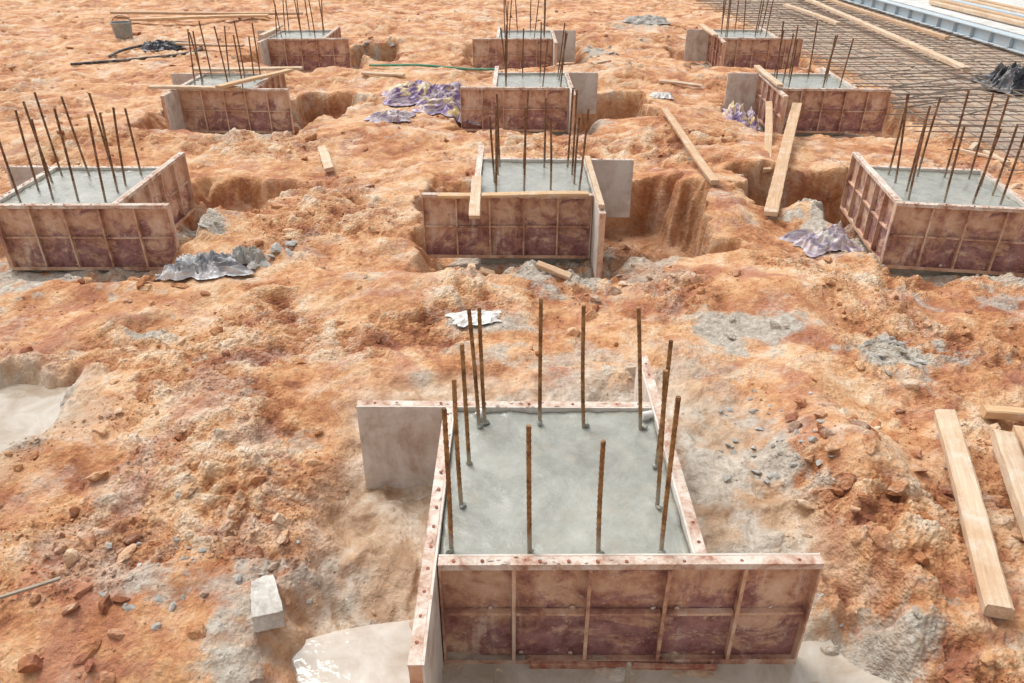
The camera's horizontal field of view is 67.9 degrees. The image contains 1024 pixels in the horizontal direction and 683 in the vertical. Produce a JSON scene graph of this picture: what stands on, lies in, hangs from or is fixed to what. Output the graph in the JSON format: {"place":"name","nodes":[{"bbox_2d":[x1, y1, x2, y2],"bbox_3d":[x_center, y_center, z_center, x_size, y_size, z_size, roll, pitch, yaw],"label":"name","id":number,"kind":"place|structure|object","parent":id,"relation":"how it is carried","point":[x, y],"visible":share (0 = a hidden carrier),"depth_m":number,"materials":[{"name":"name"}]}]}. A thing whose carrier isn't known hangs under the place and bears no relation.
{"place":"outdoors","nodes":[
{"label":"outdoors","id":0,"kind":"place"},
{"bbox_2d":[0,0,1023,682],"bbox_3d":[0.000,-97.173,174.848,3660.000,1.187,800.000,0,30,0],"label":"ground","id":1,"kind":"structure","parent":0,"point":[356,528],"depth_m":7.03,"materials":[{"name":"soil"}]},
{"bbox_2d":[0,576,60,598],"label":"wooden stake","id":2,"kind":"object","parent":1,"relation":"on","point":[34,586],"visible":1,"depth_m":4.37,"materials":[{"name":"beige wood"}]},
{"bbox_2d":[0,384,70,452],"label":"muddy puddle","id":3,"kind":"object","parent":1,"relation":"on","point":[26,410],"visible":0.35,"depth_m":6.31,"materials":[{"name":"liquid"}]},
{"bbox_2d":[2,169,154,271],"bbox_3d":[-5.200,-1.447,9.452,1.326,1.008,1.326,1,30,1],"label":"concrete footing","id":4,"kind":"object","parent":1,"relation":"on","point":[89,189],"visible":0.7,"depth_m":9.20,"materials":[{"name":"grey concrete"}]},
{"bbox_2d":[0,92,141,201],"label":"starter rebar","id":5,"kind":"object","parent":4,"relation":"on","point":[44,163],"visible":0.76,"depth_m":8.90,"materials":[{"name":"brown metal"}]},
{"bbox_2d":[0,152,194,269],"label":"footing formwork","id":6,"kind":"object","parent":1,"relation":"on","point":[136,225],"visible":0.94,"depth_m":8.86,"materials":[{"name":"wood"}]},
{"bbox_2d":[110,15,132,39],"bbox_3d":[-11.200,-9.011,21.827,0.585,0.659,0.585,0,30,0],"label":"plastic bucket","id":7,"kind":"object","parent":1,"relation":"on","point":[122,29],"visible":1,"depth_m":21.71,"materials":[{"name":"grey plastic"}]},
{"bbox_2d":[70,41,202,65],"bbox_3d":[-9.467,-7.538,19.854,2.099,0.112,3.422,5,31,9],"label":"black hose","id":8,"kind":"object","parent":1,"relation":"on","point":[126,59],"visible":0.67,"depth_m":19.18,"materials":[{"name":"rubber"}]},
{"bbox_2d":[140,39,184,50],"bbox_3d":[-9.516,-8.093,20.663,1.210,0.248,0.737,-9,31,-15],"label":"black rag","id":9,"kind":"object","parent":1,"relation":"on","point":[156,44],"visible":0.98,"depth_m":20.49,"materials":[{"name":"fabric"}]},
{"bbox_2d":[129,14,267,20],"bbox_3d":[-10.352,-10.750,25.213,4.394,0.107,0.333,-5,31,-9],"label":"timber board","id":10,"kind":"object","parent":1,"relation":"on","point":[201,17],"visible":0.98,"depth_m":25.12,"materials":[{"name":"beige wood"}]},
{"bbox_2d":[154,249,253,281],"bbox_3d":[-3.345,-0.818,8.312,1.089,0.295,0.599,0,30,0],"label":"grey plastic sack","id":11,"kind":"object","parent":1,"relation":"on","point":[203,265],"visible":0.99,"depth_m":8.18,"materials":[{"name":"grey plastic"}]},
{"bbox_2d":[110,11,302,14],"bbox_3d":[-10.351,-11.184,25.881,6.349,0.106,0.277,-2,30,-5],"label":"timber board","id":12,"kind":"object","parent":1,"relation":"on","point":[184,13],"visible":0.86,"depth_m":25.75,"materials":[{"name":"beige wood"}]},
{"bbox_2d":[174,42,244,46],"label":"timber board","id":13,"kind":"object","parent":1,"relation":"on","point":[202,44],"visible":0.74,"depth_m":20.50,"materials":[{"name":"beige wood"}]},
{"bbox_2d":[190,75,262,133],"bbox_3d":[-5.420,-4.509,14.727,1.326,1.004,1.326,0,30,0],"label":"concrete footing","id":14,"kind":"object","parent":1,"relation":"on","point":[213,81],"visible":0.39,"depth_m":14.60,"materials":[{"name":"grey concrete"}]},
{"bbox_2d":[187,20,260,87],"bbox_3d":[-5.458,-5.311,14.354,1.120,1.370,1.282,0,30,0],"label":"starter rebar","id":15,"kind":"object","parent":14,"relation":"on","point":[195,52],"visible":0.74,"depth_m":14.35,"materials":[{"name":"brown metal"}]},
{"bbox_2d":[160,71,294,132],"bbox_3d":[-5.423,-4.623,14.663,2.186,0.824,2.183,-8,31,-14],"label":"footing formwork","id":16,"kind":"object","parent":1,"relation":"on","point":[263,106],"visible":0.74,"depth_m":14.06,"materials":[{"name":"wood"}]},
{"bbox_2d":[147,85,240,89],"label":"timber board","id":17,"kind":"object","parent":16,"relation":"on","point":[194,87],"visible":0.92,"depth_m":13.63,"materials":[{"name":"beige wood"}]},
{"bbox_2d":[194,66,302,71],"bbox_3d":[-5.251,-5.432,15.142,2.126,0.065,0.171,-2,30,-4],"label":"timber board","id":18,"kind":"object","parent":16,"relation":"on","point":[216,69],"visible":0.83,"depth_m":15.10,"materials":[{"name":"beige wood"}]},
{"bbox_2d":[215,69,293,88],"bbox_3d":[-4.774,-4.924,14.201,0.171,0.068,2.061,11,31,19],"label":"timber board","id":19,"kind":"object","parent":16,"relation":"on","point":[248,79],"visible":1,"depth_m":14.06,"materials":[{"name":"beige wood"}]},
{"bbox_2d":[251,574,284,632],"bbox_3d":[-1.420,1.501,4.376,0.175,0.126,0.324,-6,27,-22],"label":"concrete block","id":20,"kind":"object","parent":1,"relation":"on","point":[266,609],"depth_m":4.28,"materials":[{"name":"grey concrete"}]},
{"bbox_2d":[271,31,328,72],"bbox_3d":[-5.400,-7.425,19.742,1.326,1.009,1.326,0,30,0],"label":"concrete footing","id":21,"kind":"object","parent":1,"relation":"on","point":[304,35],"visible":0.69,"depth_m":19.59,"materials":[{"name":"grey concrete"}]},
{"bbox_2d":[273,0,324,37],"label":"starter rebar","id":22,"kind":"object","parent":21,"relation":"on","point":[323,30],"visible":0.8,"depth_m":19.32,"materials":[{"name":"brown metal"}]},
{"bbox_2d":[257,26,351,71],"bbox_3d":[-5.404,-7.536,19.678,2.195,0.826,2.178,-8,31,-14],"label":"footing formwork","id":23,"kind":"object","parent":1,"relation":"on","point":[331,48],"visible":0.84,"depth_m":19.06,"materials":[{"name":"wood"}]},
{"bbox_2d":[258,24,283,36],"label":"timber board","id":24,"kind":"object","parent":23,"relation":"on","point":[268,32],"visible":0.89,"depth_m":19.33,"materials":[{"name":"beige wood"}]},
{"bbox_2d":[317,145,334,171],"bbox_3d":[-2.873,-2.830,11.713,0.150,0.069,1.176,-19,34,-9],"label":"timber offcut","id":25,"kind":"object","parent":1,"relation":"on","point":[328,166],"visible":1,"depth_m":11.57,"materials":[{"name":"beige wood"}]},
{"bbox_2d":[361,71,404,76],"bbox_3d":[-2.900,-6.018,17.088,1.098,0.060,0.109,11,43,19],"label":"timber offcut","id":26,"kind":"object","parent":1,"relation":"on","point":[382,73],"visible":1,"depth_m":17.06,"materials":[{"name":"beige wood"}]},
{"bbox_2d":[364,109,415,122],"bbox_3d":[-2.226,-4.175,13.998,0.982,0.183,0.671,-8,31,-14],"label":"purple tarpaulin","id":27,"kind":"object","parent":1,"relation":"on","point":[392,115],"visible":0.99,"depth_m":13.90,"materials":[{"name":"plastic"}]},
{"bbox_2d":[381,80,462,105],"bbox_3d":[-1.696,-5.064,15.458,1.917,0.452,1.566,-4,30,-8],"label":"purple tarpaulin","id":28,"kind":"object","parent":1,"relation":"on","point":[410,93],"visible":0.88,"depth_m":15.11,"materials":[{"name":"purple plastic"}]},
{"bbox_2d":[369,64,494,70],"bbox_3d":[-1.901,-6.524,18.069,3.006,0.160,0.144,1,30,1],"label":"green pipe","id":29,"kind":"object","parent":1,"relation":"on","point":[435,66],"visible":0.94,"depth_m":18.04,"materials":[{"name":"plastic"}]},
{"bbox_2d":[411,96,480,124],"bbox_3d":[-1.216,-4.529,14.730,1.490,0.342,1.166,5,31,9],"label":"purple tarpaulin","id":30,"kind":"object","parent":1,"relation":"on","point":[447,106],"visible":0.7,"depth_m":14.46,"materials":[{"name":"purple plastic"}]},
{"bbox_2d":[445,310,501,326],"bbox_3d":[-0.376,-0.235,7.297,0.553,0.078,0.300,0,30,0],"label":"paper sheet","id":31,"kind":"object","parent":1,"relation":"on","point":[460,319],"visible":0.79,"depth_m":7.28,"materials":[{"name":"white paper"}]},
{"bbox_2d":[478,267,494,275],"bbox_3d":[-0.271,-0.733,8.278,0.188,0.094,0.105,14,40,-27],"label":"timber offcut","id":32,"kind":"object","parent":1,"relation":"on","point":[484,271],"visible":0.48,"depth_m":8.23,"materials":[{"name":"beige wood"}]},
{"bbox_2d":[59,39,927,630],"bbox_3d":[-0.146,-3.060,12.824,9.076,1.016,19.934,0,30,0],"label":"concrete rubble","id":33,"kind":"object","parent":1,"relation":"on","point":[275,247],"visible":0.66,"depth_m":5.72,"materials":[{"name":"grey concrete"}]},
{"bbox_2d":[232,245,267,263],"bbox_3d":[-2.957,-0.992,8.510,0.378,0.188,0.395,-15,33,-24],"label":"mortar sack","id":34,"kind":"object","parent":33,"relation":"on","point":[242,255],"visible":0.92,"depth_m":8.46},
{"bbox_2d":[493,668,501,682],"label":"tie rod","id":35,"kind":"object","parent":1,"relation":"on","point":[496,670],"visible":1,"depth_m":4.11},
{"bbox_2d":[0,9,1023,682],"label":"dirt clods","id":36,"kind":"object","parent":1,"relation":"on","point":[282,537],"visible":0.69,"depth_m":5.88,"materials":[{"name":"soil"}]},
{"bbox_2d":[0,28,1023,682],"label":"clay boulders","id":37,"kind":"object","parent":1,"relation":"on","point":[84,650],"visible":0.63,"depth_m":4.80,"materials":[{"name":"soil"}]},
{"bbox_2d":[472,26,575,69],"bbox_3d":[0.359,-7.537,19.678,2.195,0.816,2.170,9,31,15],"label":"footing formwork","id":38,"kind":"object","parent":1,"relation":"on","point":[487,52],"visible":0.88,"depth_m":19.11,"materials":[{"name":"wood"}]},
{"bbox_2d":[500,31,551,37],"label":"concrete footing","id":39,"kind":"object","parent":1,"relation":"on","point":[526,35],"visible":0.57,"depth_m":19.60,"materials":[{"name":"grey concrete"}]},
{"bbox_2d":[504,0,545,37],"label":"starter rebar","id":40,"kind":"object","parent":39,"relation":"on","point":[516,16],"visible":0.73,"depth_m":19.27,"materials":[{"name":"brown metal"}]},
{"bbox_2d":[421,145,633,278],"bbox_3d":[0.284,-1.733,9.691,2.192,0.821,2.179,8,31,14],"label":"footing formwork","id":41,"kind":"object","parent":1,"relation":"on","point":[550,227],"visible":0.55,"depth_m":9.15,"materials":[{"name":"wood"}]},
{"bbox_2d":[469,175,481,218],"bbox_3d":[-0.416,-1.665,8.700,0.133,0.052,1.299,-1,31,-1],"label":"timber board","id":42,"kind":"object","parent":41,"relation":"on","point":[475,200],"visible":1,"depth_m":8.61,"materials":[{"name":"beige wood"}]},
{"bbox_2d":[437,191,588,198],"bbox_3d":[0.016,-1.697,8.786,1.750,0.050,0.116,-1,30,-1],"label":"timber board","id":43,"kind":"object","parent":41,"relation":"on","point":[518,194],"visible":0.95,"depth_m":8.75,"materials":[{"name":"beige wood"}]},
{"bbox_2d":[584,156,604,207],"bbox_3d":[0.991,-1.960,9.205,0.075,0.058,1.908,0,30,0],"label":"timber board","id":44,"kind":"object","parent":41,"relation":"on","point":[596,189],"visible":0.99,"depth_m":9.03,"materials":[{"name":"beige wood"}]},
{"bbox_2d":[460,66,597,134],"bbox_3d":[0.390,-4.672,14.749,2.196,0.821,2.168,9,31,15],"label":"footing formwork","id":45,"kind":"object","parent":1,"relation":"on","point":[477,104],"visible":0.9,"depth_m":14.20,"materials":[{"name":"wood"}]},
{"bbox_2d":[497,74,567,135],"bbox_3d":[0.380,-4.561,14.813,1.326,1.009,1.326,0,30,0],"label":"concrete footing","id":46,"kind":"object","parent":1,"relation":"on","point":[530,81],"visible":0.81,"depth_m":14.60,"materials":[{"name":"grey concrete"}]},
{"bbox_2d":[500,22,567,86],"bbox_3d":[0.412,-5.310,14.393,1.284,1.328,1.072,0,30,0],"label":"starter rebar","id":47,"kind":"object","parent":46,"relation":"on","point":[505,54],"visible":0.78,"depth_m":14.44,"materials":[{"name":"brown metal"}]},
{"bbox_2d":[481,161,590,264],"bbox_3d":[0.280,-1.622,9.755,1.326,1.005,1.326,0,30,0],"label":"concrete footing","id":48,"kind":"object","parent":1,"relation":"on","point":[510,177],"visible":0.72,"depth_m":9.45,"materials":[{"name":"grey concrete"}]},
{"bbox_2d":[489,88,589,191],"bbox_3d":[0.305,-2.365,9.313,1.159,1.336,1.114,0,30,0],"label":"starter rebar","id":49,"kind":"object","parent":48,"relation":"on","point":[497,158],"visible":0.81,"depth_m":9.13,"materials":[{"name":"brown metal"}]},
{"bbox_2d":[535,260,572,280],"bbox_3d":[0.451,-0.762,8.172,0.419,0.065,0.085,24,54,21],"label":"timber offcut","id":50,"kind":"object","parent":1,"relation":"on","point":[555,271],"visible":1,"depth_m":8.14,"materials":[{"name":"beige wood"}]},
{"bbox_2d":[440,411,689,553],"bbox_3d":[0.280,1.236,4.835,1.326,1.006,1.326,0,30,0],"label":"concrete footing","id":51,"kind":"object","parent":1,"relation":"on","point":[490,517],"visible":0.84,"depth_m":4.50,"materials":[{"name":"grey concrete"}]},
{"bbox_2d":[474,408,481,419],"bbox_3d":[-0.220,0.484,5.080,0.052,0.049,0.070,11,32,18],"label":"pvc spacer","id":52,"kind":"object","parent":51,"relation":"on","point":[475,417],"visible":0.42,"depth_m":5.06,"materials":[{"name":"white plastic"}]},
{"bbox_2d":[441,297,680,553],"bbox_3d":[0.279,0.527,4.370,1.244,1.301,1.197,0,30,0],"label":"starter rebar","id":53,"kind":"object","parent":51,"relation":"on","point":[660,439],"visible":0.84,"depth_m":4.22,"materials":[{"name":"brown metal"}]},
{"bbox_2d":[642,410,652,418],"bbox_3d":[0.900,0.489,5.072,0.070,0.049,0.052,-9,31,-15],"label":"pvc spacer","id":54,"kind":"object","parent":51,"relation":"on","point":[647,414],"visible":0.94,"depth_m":5.05,"materials":[{"name":"white plastic"}]},
{"bbox_2d":[356,355,823,682],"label":"footing formwork","id":55,"kind":"object","parent":1,"relation":"on","point":[698,604],"visible":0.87,"depth_m":4.19,"materials":[{"name":"wood"}]},
{"bbox_2d":[291,620,891,682],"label":"muddy puddle","id":56,"kind":"object","parent":1,"relation":"on","point":[376,653],"visible":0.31,"depth_m":4.30,"materials":[{"name":"concrete"}]},
{"bbox_2d":[590,59,610,63],"bbox_3d":[2.150,-6.764,18.391,0.108,0.059,0.800,33,39,27],"label":"timber offcut","id":57,"kind":"object","parent":1,"relation":"on","point":[603,61],"visible":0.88,"depth_m":18.37,"materials":[{"name":"beige wood"}]},
{"bbox_2d":[528,661,716,670],"bbox_3d":[0.626,1.844,4.307,1.070,0.064,0.032,0,30,1],"label":"red timber strip","id":58,"kind":"object","parent":1,"relation":"on","point":[597,664],"visible":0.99,"depth_m":4.29,"materials":[{"name":"paint"}]},
{"bbox_2d":[624,662,631,682],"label":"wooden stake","id":59,"kind":"object","parent":1,"relation":"on","point":[627,672],"visible":1,"depth_m":4.07,"materials":[{"name":"brown wood"}]},
{"bbox_2d":[623,15,670,24],"bbox_3d":[4.323,-10.422,24.544,1.598,0.256,1.044,0,30,0],"label":"cement bag","id":60,"kind":"object","parent":1,"relation":"on","point":[647,19],"visible":1,"depth_m":24.41,"materials":[{"name":"white paper"}]},
{"bbox_2d":[649,92,673,98],"bbox_3d":[3.068,-5.052,15.565,0.507,0.105,0.365,0,30,0],"label":"cement bag","id":61,"kind":"object","parent":1,"relation":"on","point":[661,95],"visible":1,"depth_m":15.51,"materials":[{"name":"white paper"}]},
{"bbox_2d":[658,79,701,87],"bbox_3d":[3.650,-5.613,16.516,0.945,0.058,0.109,10,43,9],"label":"timber offcut","id":62,"kind":"object","parent":1,"relation":"on","point":[680,83],"visible":1,"depth_m":16.49,"materials":[{"name":"beige wood"}]},
{"bbox_2d":[661,108,718,184],"bbox_3d":[2.700,-3.137,11.834,0.139,0.087,4.403,-4,29,4],"label":"scaffold plank","id":63,"kind":"object","parent":1,"relation":"on","point":[706,170],"visible":1,"depth_m":11.28,"materials":[{"name":"beige wood"}]},
{"bbox_2d":[722,101,758,130],"bbox_3d":[4.344,-4.325,14.399,0.718,0.390,1.329,7,31,12],"label":"purple cement bag","id":64,"kind":"object","parent":1,"relation":"on","point":[738,112],"visible":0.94,"depth_m":14.13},
{"bbox_2d":[683,26,803,69],"bbox_3d":[5.941,-7.586,19.765,2.196,0.819,2.172,-7,31,-12],"label":"footing formwork","id":65,"kind":"object","parent":1,"relation":"on","point":[708,48],"visible":0.77,"depth_m":19.22,"materials":[{"name":"wood"}]},
{"bbox_2d":[699,24,717,36],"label":"timber board","id":66,"kind":"object","parent":65,"relation":"on","point":[708,30],"visible":1,"depth_m":19.48,"materials":[{"name":"beige wood"}]},
{"bbox_2d":[715,31,771,37],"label":"concrete footing","id":67,"kind":"object","parent":1,"relation":"on","point":[741,34],"visible":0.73,"depth_m":19.71,"materials":[{"name":"grey concrete"}]},
{"bbox_2d":[721,0,773,37],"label":"starter rebar","id":68,"kind":"object","parent":67,"relation":"on","point":[744,17],"visible":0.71,"depth_m":19.42,"materials":[{"name":"brown metal"}]},
{"bbox_2d":[763,101,772,172],"bbox_3d":[4.252,-3.474,12.610,0.144,0.075,3.662,3,33,17],"label":"scaffold plank","id":69,"kind":"object","parent":1,"relation":"on","point":[768,125],"visible":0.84,"depth_m":12.62,"materials":[{"name":"beige wood"}]},
{"bbox_2d":[764,103,801,216],"bbox_3d":[4.173,-2.926,11.569,0.198,0.075,5.437,8,33,20],"label":"scaffold plank","id":70,"kind":"object","parent":1,"relation":"on","point":[773,201],"visible":1,"depth_m":10.91,"materials":[{"name":"beige wood"}]},
{"bbox_2d":[760,75,846,135],"bbox_3d":[5.600,-4.510,14.727,1.326,1.005,1.326,2,30,3],"label":"concrete footing","id":71,"kind":"object","parent":1,"relation":"on","point":[809,82],"visible":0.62,"depth_m":14.46,"materials":[{"name":"grey concrete"}]},
{"bbox_2d":[773,21,853,87],"bbox_3d":[5.585,-5.279,14.298,1.184,1.370,1.203,2,30,3],"label":"starter rebar","id":72,"kind":"object","parent":71,"relation":"on","point":[794,54],"visible":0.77,"depth_m":14.24,"materials":[{"name":"brown metal"}]},
{"bbox_2d":[724,67,891,133],"bbox_3d":[5.594,-4.623,14.664,2.196,0.821,2.180,-7,31,-12],"label":"footing formwork","id":73,"kind":"object","parent":1,"relation":"on","point":[851,108],"visible":0.81,"depth_m":14.11,"materials":[{"name":"wood"}]},
{"bbox_2d":[754,65,782,86],"bbox_3d":[4.902,-5.093,14.562,0.136,0.067,1.926,2,30,3],"label":"timber board","id":74,"kind":"object","parent":73,"relation":"on","point":[768,76],"visible":1,"depth_m":14.47,"materials":[{"name":"beige wood"}]},
{"bbox_2d":[778,224,863,256],"bbox_3d":[3.739,-1.184,9.013,1.108,0.301,0.628,-11,32,-18],"label":"muddy sack","id":75,"kind":"object","parent":1,"relation":"on","point":[821,241],"visible":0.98,"depth_m":8.90,"materials":[{"name":"purple plastic"}]},
{"bbox_2d":[693,0,1023,170],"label":"rebar mat","id":76,"kind":"object","parent":1,"relation":"on","point":[943,91],"visible":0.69,"depth_m":18.61,"materials":[{"name":"brown metal"}]},
{"bbox_2d":[783,4,840,25],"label":"timber beam","id":77,"kind":"structure","parent":76,"relation":"on","point":[817,16],"depth_m":25.30,"materials":[{"name":"beige wood"}]},
{"bbox_2d":[825,0,949,39],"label":"timber beam","id":78,"kind":"structure","parent":76,"relation":"on","point":[907,25],"depth_m":24.08,"materials":[{"name":"beige wood"}]},
{"bbox_2d":[805,0,970,71],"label":"timber beam","id":79,"kind":"structure","parent":76,"relation":"on","point":[927,51],"depth_m":20.74,"materials":[{"name":"beige wood"}]},
{"bbox_2d":[840,152,1023,275],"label":"footing formwork","id":80,"kind":"object","parent":1,"relation":"on","point":[892,229],"visible":0.91,"depth_m":8.84,"materials":[{"name":"wood"}]},
{"bbox_2d":[844,0,1023,54],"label":"steel form rail","id":81,"kind":"object","parent":1,"relation":"on","point":[999,38],"visible":1,"depth_m":23.16,"materials":[{"name":"silver metal"}]},
{"bbox_2d":[869,169,1020,276],"bbox_3d":[5.200,-1.422,9.409,1.326,1.007,1.326,4,30,7],"label":"concrete footing","id":82,"kind":"object","parent":1,"relation":"on","point":[929,187],"visible":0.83,"depth_m":9.13,"materials":[{"name":"grey concrete"}]},
{"bbox_2d":[887,90,1023,204],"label":"starter rebar","id":83,"kind":"object","parent":82,"relation":"on","point":[920,142],"visible":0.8,"depth_m":8.90,"materials":[{"name":"brown metal"}]},
{"bbox_2d":[889,0,1023,35],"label":"steel form rail","id":84,"kind":"object","parent":1,"relation":"on","point":[974,20],"visible":0.3,"depth_m":23.80,"materials":[{"name":"metal"}]},
{"bbox_2d":[906,0,1023,29],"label":"concrete slab","id":85,"kind":"structure","parent":1,"relation":"on","point":[1018,3],"depth_m":26.99,"materials":[{"name":"grey concrete"}]},
{"bbox_2d":[929,1,1023,26],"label":"timber beam","id":86,"kind":"structure","parent":85,"relation":"on","point":[983,14],"depth_m":24.61,"materials":[{"name":"beige wood"}]},
{"bbox_2d":[930,0,1023,20],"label":"timber beam","id":87,"kind":"structure","parent":85,"relation":"on","point":[981,9],"depth_m":25.40,"materials":[{"name":"beige wood"}]},
{"bbox_2d":[950,0,1023,17],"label":"timber beam","id":88,"kind":"structure","parent":85,"relation":"on","point":[995,9],"depth_m":25.55,"materials":[{"name":"wood"}]},
{"bbox_2d":[961,0,1023,13],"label":"timber beam","id":89,"kind":"structure","parent":85,"relation":"on","point":[996,6],"depth_m":26.19,"materials":[{"name":"beige wood"}]},
{"bbox_2d":[976,0,1023,10],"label":"timber beam","id":90,"kind":"structure","parent":85,"relation":"on","point":[1004,5],"depth_m":26.47,"materials":[{"name":"beige wood"}]},
{"bbox_2d":[968,142,977,150],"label":"timber offcut","id":91,"kind":"object","parent":1,"relation":"on","point":[973,146],"visible":0.82,"depth_m":12.22,"materials":[{"name":"beige wood"}]},
{"bbox_2d":[934,409,1014,620],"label":"timber beam","id":92,"kind":"structure","parent":1,"relation":"on","point":[994,597],"depth_m":4.69,"materials":[{"name":"beige wood"}]},
{"bbox_2d":[954,148,1009,160],"bbox_3d":[7.261,-2.893,11.770,0.080,0.049,0.942,-5,25,-20],"label":"timber offcut","id":93,"kind":"object","parent":1,"relation":"on","point":[973,153],"visible":0.73,"depth_m":11.83,"materials":[{"name":"beige wood"}]},
{"bbox_2d":[983,150,1010,164],"bbox_3d":[7.350,-2.798,11.535,0.076,0.046,0.658,4,30,-4],"label":"timber offcut","id":94,"kind":"object","parent":1,"relation":"on","point":[997,157],"visible":0.79,"depth_m":11.46,"materials":[{"name":"beige wood"}]},
{"bbox_2d":[972,61,1023,93],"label":"black tarpaulin","id":95,"kind":"object","parent":1,"relation":"on","point":[1008,77],"visible":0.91,"depth_m":16.17,"materials":[{"name":"plastic"}]},
{"bbox_2d":[978,404,1023,420],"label":"timber offcut","id":96,"kind":"object","parent":1,"relation":"on","point":[1000,412],"visible":1,"depth_m":5.97,"materials":[{"name":"beige wood"}]},
{"bbox_2d":[990,429,1023,538],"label":"timber beam","id":97,"kind":"structure","parent":1,"relation":"on","point":[1008,452],"depth_m":5.11,"materials":[{"name":"beige wood"}]},
{"bbox_2d":[1012,425,1023,454],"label":"timber beam","id":98,"kind":"structure","parent":1,"relation":"on","point":[1018,431],"depth_m":5.44,"materials":[{"name":"beige wood"}]}
]}

